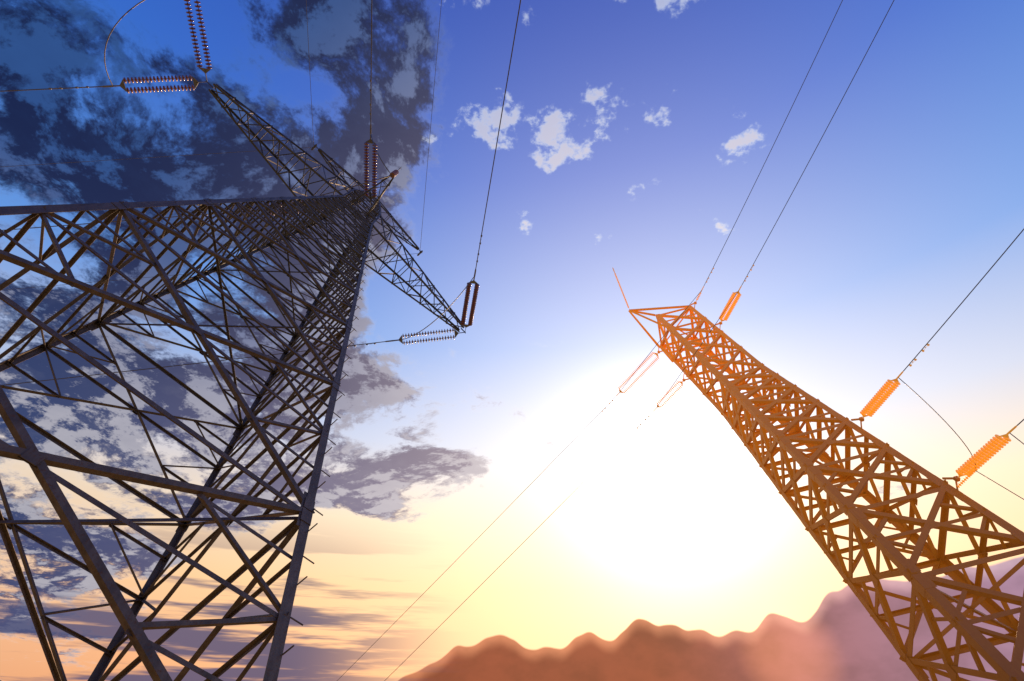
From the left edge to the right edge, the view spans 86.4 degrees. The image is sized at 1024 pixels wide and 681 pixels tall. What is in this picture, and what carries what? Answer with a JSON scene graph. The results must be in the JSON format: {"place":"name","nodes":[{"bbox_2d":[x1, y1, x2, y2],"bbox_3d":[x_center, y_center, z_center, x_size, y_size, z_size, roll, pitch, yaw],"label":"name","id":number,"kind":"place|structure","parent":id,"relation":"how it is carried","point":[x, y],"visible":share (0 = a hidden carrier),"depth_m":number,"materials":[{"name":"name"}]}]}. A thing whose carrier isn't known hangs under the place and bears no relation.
{"place":"outdoors","nodes":[
{"label":"outdoors","id":0,"kind":"place"},
{"bbox_2d":[0,0,1023,680],"label":"sky","id":1,"kind":"structure","parent":0,"point":[635,136],"materials":[{"name":"blue"}]},
{"label":"ground","id":2,"kind":"structure","parent":0,"visible":0},
{"bbox_2d":[0,0,520,680],"bbox_3d":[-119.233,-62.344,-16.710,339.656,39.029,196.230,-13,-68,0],"label":"tower","id":3,"kind":"structure","parent":2,"relation":"on","point":[354,252],"depth_m":10.41,"materials":[{"name":"metal"}]},
{"bbox_2d":[337,0,1023,680],"bbox_3d":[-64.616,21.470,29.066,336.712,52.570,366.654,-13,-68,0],"label":"tower","id":4,"kind":"structure","parent":2,"relation":"on","point":[927,596],"depth_m":30.88,"materials":[{"name":"orange metal"}]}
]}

